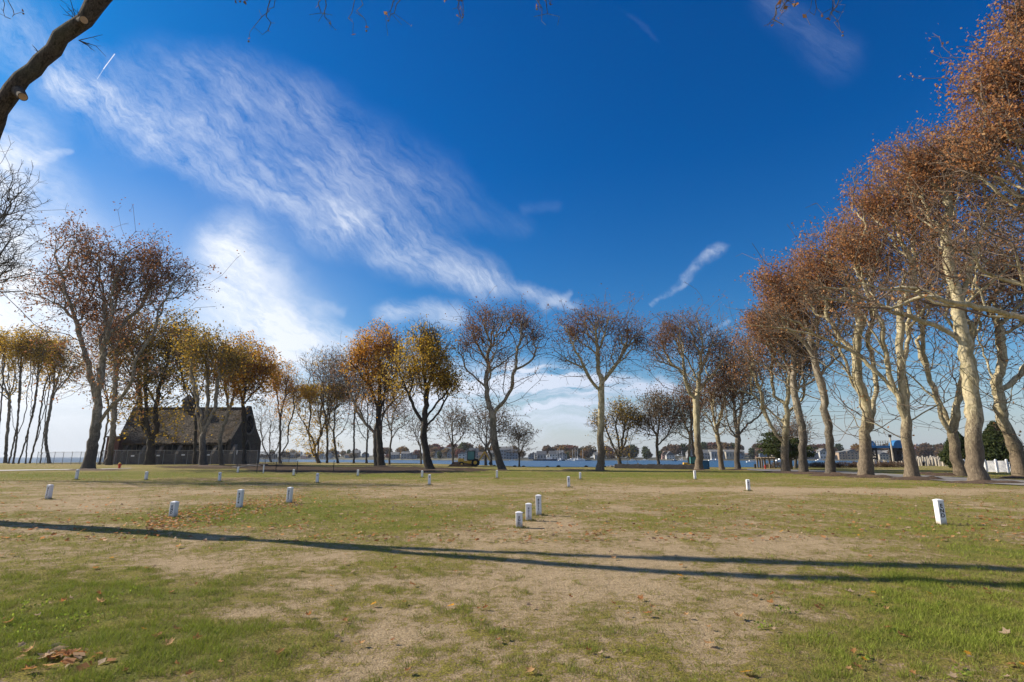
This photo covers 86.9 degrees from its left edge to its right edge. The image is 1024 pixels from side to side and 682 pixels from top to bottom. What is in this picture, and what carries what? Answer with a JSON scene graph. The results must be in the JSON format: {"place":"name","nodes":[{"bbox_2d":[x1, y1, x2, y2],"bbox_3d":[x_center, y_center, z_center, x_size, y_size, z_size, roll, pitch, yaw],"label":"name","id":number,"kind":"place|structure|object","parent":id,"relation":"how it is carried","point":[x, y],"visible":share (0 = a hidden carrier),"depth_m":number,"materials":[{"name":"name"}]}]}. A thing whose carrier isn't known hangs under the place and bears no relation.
{"place":"outdoors","nodes":[
{"label":"outdoors","id":0,"kind":"place"},
{"bbox_2d":[0,468,124,470],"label":"path","id":1,"kind":"structure","parent":0,"point":[53,469],"depth_m":69.06,"materials":[{"name":"concrete"}]},
{"bbox_2d":[0,457,903,466],"bbox_3d":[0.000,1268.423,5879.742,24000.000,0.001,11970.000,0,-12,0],"label":"water","id":2,"kind":"structure","parent":0,"point":[522,463],"depth_m":486.64,"materials":[{"name":"blue liquid"}]},
{"bbox_2d":[871,440,903,462],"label":"ferry bridge","id":3,"kind":"structure","parent":2,"relation":"in","point":[897,449],"depth_m":115.05,"materials":[{"name":"blue paint"}]},
{"bbox_2d":[0,462,1023,681],"bbox_3d":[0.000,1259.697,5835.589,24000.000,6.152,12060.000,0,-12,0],"label":"ground","id":4,"kind":"structure","parent":0,"point":[543,620],"depth_m":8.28,"materials":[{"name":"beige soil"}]},
{"bbox_2d":[0,328,16,421],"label":"slender tree","id":5,"kind":"object","parent":4,"relation":"on","point":[2,339],"visible":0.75,"depth_m":139.96,"materials":[{"name":"brown plant"}]},
{"bbox_2d":[0,324,44,463],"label":"slender tree","id":6,"kind":"object","parent":4,"relation":"on","point":[18,363],"visible":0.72,"depth_m":139.22,"materials":[{"name":"brown plant"}]},
{"bbox_2d":[5,322,39,463],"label":"slender tree","id":7,"kind":"object","parent":4,"relation":"on","point":[15,360],"visible":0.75,"depth_m":139.04,"materials":[{"name":"brown plant"}]},
{"bbox_2d":[0,326,45,462],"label":"plane tree","id":8,"kind":"object","parent":4,"relation":"on","point":[12,391],"visible":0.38,"depth_m":153.35,"materials":[{"name":"brown plant"}]},
{"bbox_2d":[17,329,54,463],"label":"slender tree","id":9,"kind":"object","parent":4,"relation":"on","point":[35,364],"visible":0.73,"depth_m":139.32,"materials":[{"name":"brown plant"}]},
{"bbox_2d":[0,135,78,331],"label":"bare tree","id":10,"kind":"object","parent":4,"relation":"on","point":[4,215],"visible":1,"depth_m":45.67,"materials":[{"name":"brown plant"}]},
{"bbox_2d":[24,324,57,463],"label":"slender tree","id":11,"kind":"object","parent":4,"relation":"on","point":[42,356],"visible":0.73,"depth_m":139.30,"materials":[{"name":"brown plant"}]},
{"bbox_2d":[45,484,53,499],"bbox_3d":[-17.937,5.905,20.930,0.167,0.677,0.167,-1,-12,6],"label":"marker post","id":12,"kind":"object","parent":4,"relation":"on","point":[49,491],"visible":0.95,"depth_m":20.90,"materials":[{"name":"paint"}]},
{"bbox_2d":[28,328,71,462],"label":"slender tree","id":13,"kind":"object","parent":4,"relation":"on","point":[37,434],"visible":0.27,"depth_m":145.56,"materials":[{"name":"brown plant"}]},
{"bbox_2d":[39,331,70,462],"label":"slender tree","id":14,"kind":"object","parent":4,"relation":"on","point":[49,390],"visible":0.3,"depth_m":145.84,"materials":[{"name":"brown plant"}]},
{"bbox_2d":[0,0,112,138],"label":"plane tree","id":15,"kind":"object","parent":4,"relation":"on","point":[15,85],"visible":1,"depth_m":14.06,"materials":[{"name":"brown plant"}]},
{"bbox_2d":[28,334,93,462],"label":"plane tree","id":16,"kind":"object","parent":4,"relation":"on","point":[67,366],"visible":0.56,"depth_m":145.64,"materials":[{"name":"brown plant"}]},
{"bbox_2d":[72,346,131,464],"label":"leaning tree","id":17,"kind":"object","parent":4,"relation":"on","point":[102,449],"visible":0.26,"depth_m":120.27,"materials":[{"name":"brown plant"}]},
{"bbox_2d":[1,197,244,468],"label":"plane tree","id":18,"kind":"object","parent":4,"relation":"on","point":[118,284],"visible":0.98,"depth_m":74.22,"materials":[{"name":"brown plant"}]},
{"bbox_2d":[75,295,189,464],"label":"plane tree","id":19,"kind":"object","parent":4,"relation":"on","point":[110,449],"visible":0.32,"depth_m":115.49,"materials":[{"name":"brown plant"}]},
{"bbox_2d":[82,304,211,464],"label":"maple tree","id":20,"kind":"object","parent":4,"relation":"on","point":[147,380],"visible":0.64,"depth_m":118.41,"materials":[{"name":"brown plant"}]},
{"bbox_2d":[168,501,178,516],"bbox_3d":[-9.095,4.586,14.518,0.167,0.550,0.167,-1,-12,8],"label":"marker post","id":21,"kind":"object","parent":4,"relation":"on","point":[173,508],"visible":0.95,"depth_m":14.48,"materials":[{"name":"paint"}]},
{"bbox_2d":[101,450,257,464],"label":"chain link fence","id":22,"kind":"object","parent":4,"relation":"on","point":[174,457],"visible":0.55,"depth_m":121.61,"materials":[{"name":"metal"}]},
{"bbox_2d":[105,393,260,462],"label":"ruined chapel","id":23,"kind":"structure","parent":4,"relation":"on","point":[232,437],"depth_m":132.03,"materials":[{"name":"stone"}]},
{"bbox_2d":[245,414,254,434],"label":"rose window","id":24,"kind":"structure","parent":23,"relation":"in","point":[250,418],"depth_m":137.93,"materials":[{"name":"stone"}]},
{"bbox_2d":[159,320,213,464],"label":"maple tree","id":25,"kind":"object","parent":4,"relation":"on","point":[194,462],"visible":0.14,"depth_m":122.61,"materials":[{"name":"brown plant"}]},
{"bbox_2d":[159,320,258,464],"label":"plane tree","id":26,"kind":"object","parent":4,"relation":"on","point":[205,349],"visible":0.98,"depth_m":102.24,"materials":[{"name":"brown plant"}]},
{"bbox_2d":[196,328,276,464],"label":"plane tree","id":27,"kind":"object","parent":4,"relation":"on","point":[220,458],"visible":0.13,"depth_m":116.32,"materials":[{"name":"brown plant"}]},
{"bbox_2d":[236,489,243,507],"bbox_3d":[-8.671,5.085,17.210,0.167,0.708,0.167,0,-12,2],"label":"marker post","id":28,"kind":"object","parent":4,"relation":"on","point":[240,497],"visible":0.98,"depth_m":17.17,"materials":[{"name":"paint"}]},
{"bbox_2d":[231,463,267,467],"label":"log pile","id":29,"kind":"object","parent":4,"relation":"on","point":[247,465],"visible":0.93,"depth_m":86.89,"materials":[{"name":"brown wood"}]},
{"bbox_2d":[209,330,291,463],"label":"maple tree","id":30,"kind":"object","parent":4,"relation":"on","point":[261,369],"visible":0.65,"depth_m":115.81,"materials":[{"name":"brown plant"}]},
{"bbox_2d":[254,399,297,461],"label":"bare tree","id":31,"kind":"object","parent":4,"relation":"on","point":[260,432],"visible":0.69,"depth_m":174.24,"materials":[{"name":"grey plant"}]},
{"bbox_2d":[261,356,310,462],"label":"maple tree","id":32,"kind":"object","parent":4,"relation":"on","point":[290,385],"visible":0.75,"depth_m":148.08,"materials":[{"name":"brown plant"}]},
{"bbox_2d":[286,487,292,502],"bbox_3d":[-7.889,5.525,19.152,0.167,0.680,0.167,-1,-12,9],"label":"marker post","id":33,"kind":"object","parent":4,"relation":"on","point":[289,496],"visible":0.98,"depth_m":19.11,"materials":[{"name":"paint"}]},
{"bbox_2d":[279,347,354,462],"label":"maple tree","id":34,"kind":"object","parent":4,"relation":"on","point":[309,393],"visible":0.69,"depth_m":151.71,"materials":[{"name":"brown plant"}]},
{"bbox_2d":[307,349,356,462],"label":"plane tree","id":35,"kind":"object","parent":4,"relation":"on","point":[327,440],"visible":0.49,"depth_m":152.24,"materials":[{"name":"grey plant"}]},
{"bbox_2d":[313,361,361,462],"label":"plane tree","id":36,"kind":"object","parent":4,"relation":"on","point":[334,443],"visible":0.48,"depth_m":151.05,"materials":[{"name":"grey plant"}]},
{"bbox_2d":[335,360,366,462],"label":"plane tree","id":37,"kind":"object","parent":4,"relation":"on","point":[354,411],"visible":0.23,"depth_m":151.47,"materials":[{"name":"brown plant"}]},
{"bbox_2d":[297,338,434,465],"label":"plane tree","id":38,"kind":"object","parent":4,"relation":"on","point":[349,391],"visible":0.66,"depth_m":102.95,"materials":[{"name":"plant"}]},
{"bbox_2d":[345,378,386,462],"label":"plane tree","id":39,"kind":"object","parent":4,"relation":"on","point":[368,433],"visible":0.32,"depth_m":151.63,"materials":[{"name":"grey plant"}]},
{"bbox_2d":[321,318,413,465],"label":"maple tree","id":40,"kind":"object","parent":4,"relation":"on","point":[372,366],"visible":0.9,"depth_m":102.39,"materials":[{"name":"orange plant"}]},
{"bbox_2d":[370,383,421,464],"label":"plane tree","id":41,"kind":"object","parent":4,"relation":"on","point":[405,408],"visible":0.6,"depth_m":118.86,"materials":[{"name":"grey plant"}]},
{"bbox_2d":[400,411,439,463],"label":"tree","id":42,"kind":"object","parent":4,"relation":"on","point":[419,426],"visible":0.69,"depth_m":123.67,"materials":[{"name":"grey plant"}]},
{"bbox_2d":[370,313,474,468],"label":"maple tree","id":43,"kind":"object","parent":4,"relation":"on","point":[427,348],"visible":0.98,"depth_m":70.80,"materials":[{"name":"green plant"}]},
{"bbox_2d":[1,0,844,41],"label":"plane tree","id":44,"kind":"object","parent":4,"relation":"on","point":[778,3],"visible":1,"depth_m":9.43,"materials":[{"name":"brown plant"}]},
{"bbox_2d":[430,398,477,461],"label":"tree","id":45,"kind":"object","parent":4,"relation":"on","point":[452,421],"visible":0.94,"depth_m":108.72,"materials":[{"name":"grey plant"}]},
{"bbox_2d":[448,462,472,466],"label":"soil heap","id":46,"kind":"object","parent":4,"relation":"on","point":[456,464],"visible":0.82,"depth_m":95.55,"materials":[{"name":"brown soil"}]},
{"bbox_2d":[452,451,491,465],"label":"backhoe","id":47,"kind":"object","parent":4,"relation":"on","point":[472,460],"visible":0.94,"depth_m":96.20,"materials":[{"name":"yellow paint"}]},
{"bbox_2d":[0,577,971,678],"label":"weeds","id":48,"kind":"object","parent":4,"relation":"on","point":[761,625],"visible":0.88,"depth_m":5.23,"materials":[{"name":"green plant"}]},
{"bbox_2d":[458,397,519,465],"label":"tree","id":49,"kind":"object","parent":4,"relation":"on","point":[504,424],"visible":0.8,"depth_m":107.48,"materials":[{"name":"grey plant"}]},
{"bbox_2d":[483,428,504,465],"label":"broken tree","id":50,"kind":"object","parent":4,"relation":"on","point":[489,449],"visible":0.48,"depth_m":104.58,"materials":[{"name":"grey plant"}]},
{"bbox_2d":[434,289,571,469],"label":"plane tree","id":51,"kind":"object","parent":4,"relation":"on","point":[488,360],"visible":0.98,"depth_m":70.05,"materials":[{"name":"brown plant"}]},
{"bbox_2d":[0,464,1023,670],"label":"leaf litter","id":52,"kind":"object","parent":4,"relation":"on","point":[77,655],"visible":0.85,"depth_m":13.37,"materials":[{"name":"brown plant"}]},
{"bbox_2d":[515,511,522,527],"bbox_3d":[0.167,4.229,12.613,0.167,0.485,0.167,0,-12,-1],"label":"marker post","id":53,"kind":"object","parent":4,"relation":"on","point":[519,520],"visible":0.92,"depth_m":12.55,"materials":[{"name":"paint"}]},
{"bbox_2d":[500,418,541,465],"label":"tree","id":54,"kind":"object","parent":4,"relation":"on","point":[518,436],"visible":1,"depth_m":96.60,"materials":[{"name":"brown plant"}]},
{"bbox_2d":[525,503,531,520],"bbox_3d":[0.432,4.487,13.990,0.167,0.564,0.167,0,-12,2],"label":"marker post","id":55,"kind":"object","parent":4,"relation":"on","point":[528,511],"visible":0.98,"depth_m":13.93,"materials":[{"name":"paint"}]},
{"bbox_2d":[535,494,541,514],"bbox_3d":[0.754,4.696,15.266,0.167,0.690,0.167,-2,-12,5],"label":"marker post","id":56,"kind":"object","parent":4,"relation":"on","point":[538,505],"visible":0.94,"depth_m":15.21,"materials":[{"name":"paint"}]},
{"bbox_2d":[62,465,1023,483],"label":"mulch","id":57,"kind":"object","parent":4,"relation":"on","point":[932,475],"visible":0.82,"depth_m":46.20,"materials":[{"name":"brown soil"}]},
{"bbox_2d":[530,283,672,469],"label":"plane tree","id":58,"kind":"object","parent":4,"relation":"on","point":[571,333],"visible":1,"depth_m":68.20,"materials":[{"name":"brown plant"}]},
{"bbox_2d":[584,395,650,463],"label":"tree","id":59,"kind":"object","parent":4,"relation":"on","point":[620,415],"visible":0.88,"depth_m":93.84,"materials":[{"name":"brown plant"}]},
{"bbox_2d":[614,464,694,469],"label":"stone wall","id":60,"kind":"structure","parent":4,"relation":"on","point":[660,466],"depth_m":76.34,"materials":[{"name":"grey stone"}]},
{"bbox_2d":[625,383,688,463],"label":"tree","id":61,"kind":"object","parent":4,"relation":"on","point":[655,407],"visible":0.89,"depth_m":93.86,"materials":[{"name":"brown plant"}]},
{"bbox_2d":[656,374,708,463],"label":"tree","id":62,"kind":"object","parent":4,"relation":"on","point":[682,406],"visible":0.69,"depth_m":92.24,"materials":[{"name":"brown plant"}]},
{"bbox_2d":[626,281,754,469],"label":"plane tree","id":63,"kind":"object","parent":4,"relation":"on","point":[680,344],"visible":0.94,"depth_m":71.18,"materials":[{"name":"brown plant"}]},
{"bbox_2d":[673,366,717,455],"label":"tree","id":64,"kind":"object","parent":4,"relation":"on","point":[689,412],"visible":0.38,"depth_m":91.41,"materials":[{"name":"brown plant"}]},
{"bbox_2d":[686,360,759,469],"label":"plane tree","id":65,"kind":"object","parent":4,"relation":"on","point":[717,437],"visible":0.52,"depth_m":72.65,"materials":[{"name":"brown plant"}]},
{"bbox_2d":[700,327,782,468],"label":"plane tree","id":66,"kind":"object","parent":4,"relation":"on","point":[736,426],"visible":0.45,"depth_m":71.28,"materials":[{"name":"brown plant"}]},
{"bbox_2d":[755,457,775,467],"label":"timber dock","id":67,"kind":"object","parent":4,"relation":"on","point":[761,460],"visible":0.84,"depth_m":80.03,"materials":[{"name":"brown wood"}]},
{"bbox_2d":[705,304,833,470],"bbox_3d":[28.944,4.633,59.891,12.962,19.439,11.925,0,-12,0],"label":"plane tree","id":68,"kind":"object","parent":4,"relation":"on","point":[784,440],"visible":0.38,"depth_m":60.11,"materials":[{"name":"brown plant"}]},
{"bbox_2d":[755,430,823,468],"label":"pine tree","id":69,"kind":"object","parent":4,"relation":"on","point":[768,447],"visible":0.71,"depth_m":74.79,"materials":[{"name":"green plant"}]},
{"bbox_2d":[767,411,818,467],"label":"tree","id":70,"kind":"object","parent":4,"relation":"on","point":[793,433],"visible":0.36,"depth_m":79.76,"materials":[{"name":"grey plant"}]},
{"bbox_2d":[735,299,851,471],"bbox_3d":[29.960,3.583,58.027,11.099,20.686,9.868,0,-12,0],"label":"plane tree","id":71,"kind":"object","parent":4,"relation":"on","point":[802,456],"visible":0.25,"depth_m":57.31,"materials":[{"name":"brown plant"}]},
{"bbox_2d":[695,242,895,472],"bbox_3d":[26.000,1.435,50.343,15.575,21.740,10.568,0,-12,0],"label":"plane tree","id":72,"kind":"object","parent":4,"relation":"on","point":[830,465],"visible":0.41,"depth_m":50.21,"materials":[{"name":"brown plant"}]},
{"bbox_2d":[797,461,824,467],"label":"bramble shrub","id":73,"kind":"object","parent":4,"relation":"on","point":[811,464],"visible":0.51,"depth_m":85.62,"materials":[{"name":"brown plant"}]},
{"bbox_2d":[748,184,928,474],"bbox_3d":[27.965,-1.726,46.771,17.225,26.434,11.926,0,-12,0],"label":"plane tree","id":74,"kind":"object","parent":4,"relation":"on","point":[865,464],"visible":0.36,"depth_m":46.70,"materials":[{"name":"brown plant"}]},
{"bbox_2d":[836,461,856,467],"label":"bramble shrub","id":75,"kind":"object","parent":4,"relation":"on","point":[845,464],"visible":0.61,"depth_m":85.39,"materials":[{"name":"brown plant"}]},
{"bbox_2d":[684,119,1023,476],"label":"plane tree","id":76,"kind":"object","parent":4,"relation":"on","point":[901,393],"visible":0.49,"depth_m":42.44,"materials":[{"name":"brown plant"}]},
{"bbox_2d":[874,460,897,466],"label":"bramble shrub","id":77,"kind":"object","parent":4,"relation":"on","point":[879,463],"visible":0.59,"depth_m":85.55,"materials":[{"name":"brown plant"}]},
{"bbox_2d":[881,461,903,467],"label":"bramble shrub","id":78,"kind":"object","parent":4,"relation":"on","point":[899,464],"visible":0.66,"depth_m":85.53,"materials":[{"name":"brown plant"}]},
{"bbox_2d":[767,101,1023,480],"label":"plane tree","id":79,"kind":"object","parent":4,"relation":"on","point":[920,159],"visible":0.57,"depth_m":38.02,"materials":[{"name":"brown plant"}]},
{"bbox_2d":[797,0,1023,407],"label":"plane tree","id":80,"kind":"object","parent":4,"relation":"on","point":[1003,76],"visible":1,"depth_m":27.54,"materials":[{"name":"brown plant"}]},
{"bbox_2d":[817,206,1023,475],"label":"plane tree","id":81,"kind":"object","parent":4,"relation":"on","point":[951,425],"visible":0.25,"depth_m":48.77,"materials":[{"name":"brown plant"}]},
{"bbox_2d":[933,499,946,523],"bbox_3d":[10.357,4.192,13.066,0.167,0.720,0.167,0,-12,0],"label":"marker post","id":82,"kind":"object","parent":4,"relation":"on","point":[939,511],"visible":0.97,"depth_m":13.03,"materials":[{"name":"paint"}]},
{"bbox_2d":[937,431,965,468],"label":"cypress tree","id":83,"kind":"object","parent":4,"relation":"on","point":[944,455],"visible":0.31,"depth_m":71.24,"materials":[{"name":"green plant"}]},
{"bbox_2d":[940,218,1023,475],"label":"plane tree","id":84,"kind":"object","parent":4,"relation":"on","point":[1014,445],"visible":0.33,"depth_m":49.22,"materials":[{"name":"brown plant"}]},
{"bbox_2d":[963,459,1009,472],"bbox_3d":[50.253,13.411,57.976,4.609,1.450,0.283,-11,-17,43],"label":"white fence","id":85,"kind":"object","parent":4,"relation":"on","point":[995,466],"visible":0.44,"depth_m":57.03,"materials":[{"name":"paint"}]},
{"bbox_2d":[982,421,1023,467],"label":"cypress tree","id":86,"kind":"object","parent":4,"relation":"on","point":[994,448],"visible":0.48,"depth_m":65.39,"materials":[{"name":"green plant"}]},
{"bbox_2d":[0,0,1023,456],"label":"sky","id":87,"kind":"structure","parent":0,"point":[360,178],"materials":[{"name":"blue"}]},
{"bbox_2d":[260,454,935,460],"bbox_3d":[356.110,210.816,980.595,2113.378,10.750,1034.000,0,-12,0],"label":"shore","id":88,"kind":"structure","parent":0,"point":[371,457],"depth_m":679.47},
{"bbox_2d":[391,452,399,458],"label":"house","id":89,"kind":"structure","parent":88,"relation":"on","point":[395,455],"depth_m":760.92,"materials":[{"name":"grey glass"}]},
{"bbox_2d":[499,448,509,458],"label":"house","id":90,"kind":"structure","parent":88,"relation":"on","point":[503,453],"depth_m":647.34,"materials":[{"name":"stone"}]},
{"bbox_2d":[506,449,517,458],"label":"house","id":91,"kind":"structure","parent":88,"relation":"on","point":[512,456],"depth_m":644.68,"materials":[{"name":"stone"}]},
{"bbox_2d":[536,451,546,458],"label":"house","id":92,"kind":"structure","parent":88,"relation":"on","point":[541,454],"depth_m":639.91,"materials":[{"name":"stone"}]},
{"bbox_2d":[549,451,557,458],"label":"house","id":93,"kind":"structure","parent":88,"relation":"on","point":[553,454],"depth_m":634.25,"materials":[{"name":"stone"}]},
{"bbox_2d":[569,449,578,457],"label":"tree","id":94,"kind":"object","parent":88,"relation":"on","point":[573,453],"visible":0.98,"depth_m":639.93,"materials":[{"name":"brown plant"}]},
{"bbox_2d":[628,444,638,457],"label":"tree","id":95,"kind":"object","parent":88,"relation":"on","point":[632,449],"visible":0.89,"depth_m":708.22,"materials":[{"name":"green plant"}]},
{"bbox_2d":[665,451,674,458],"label":"house","id":96,"kind":"structure","parent":88,"relation":"on","point":[669,455],"depth_m":665.25,"materials":[{"name":"stone"}]},
{"bbox_2d":[668,444,682,454],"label":"tree","id":97,"kind":"object","parent":88,"relation":"on","point":[674,449],"visible":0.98,"depth_m":714.43,"materials":[{"name":"brown plant"}]},
{"bbox_2d":[679,443,687,456],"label":"tree","id":98,"kind":"object","parent":88,"relation":"on","point":[684,449],"visible":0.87,"depth_m":714.46,"materials":[{"name":"green plant"}]},
{"bbox_2d":[708,450,724,458],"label":"hall","id":99,"kind":"structure","parent":88,"relation":"on","point":[713,454],"depth_m":645.52,"materials":[{"name":"white glass"}]},
{"bbox_2d":[723,450,744,458],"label":"hall","id":100,"kind":"structure","parent":88,"relation":"on","point":[728,454],"depth_m":640.08,"materials":[{"name":"white glass"}]},
{"bbox_2d":[816,448,826,458],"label":"house","id":101,"kind":"structure","parent":88,"relation":"on","point":[820,454],"depth_m":620.39,"materials":[{"name":"white glass"}]},
{"bbox_2d":[835,451,846,459],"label":"apartment block","id":102,"kind":"structure","parent":88,"relation":"on","point":[840,455],"depth_m":613.13,"materials":[{"name":"beige glass"}]},
{"bbox_2d":[842,449,854,459],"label":"apartment block","id":103,"kind":"structure","parent":88,"relation":"on","point":[849,454],"depth_m":611.69,"materials":[{"name":"grey glass"}]},
{"bbox_2d":[874,452,888,459],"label":"house","id":104,"kind":"structure","parent":88,"relation":"on","point":[883,456],"depth_m":603.21,"materials":[{"name":"stone"}]},
{"bbox_2d":[915,447,927,457],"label":"tree","id":105,"kind":"object","parent":88,"relation":"on","point":[920,451],"visible":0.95,"depth_m":613.46,"materials":[{"name":"brown plant"}]},
{"bbox_2d":[683,456,695,464],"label":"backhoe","id":106,"kind":"object","parent":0,"point":[692,459],"visible":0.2,"depth_m":77.82,"materials":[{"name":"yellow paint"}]},
{"bbox_2d":[749,469,1023,484],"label":"road","id":107,"kind":"structure","parent":0,"point":[947,478],"depth_m":44.54,"materials":[{"name":"grey asphalt"}]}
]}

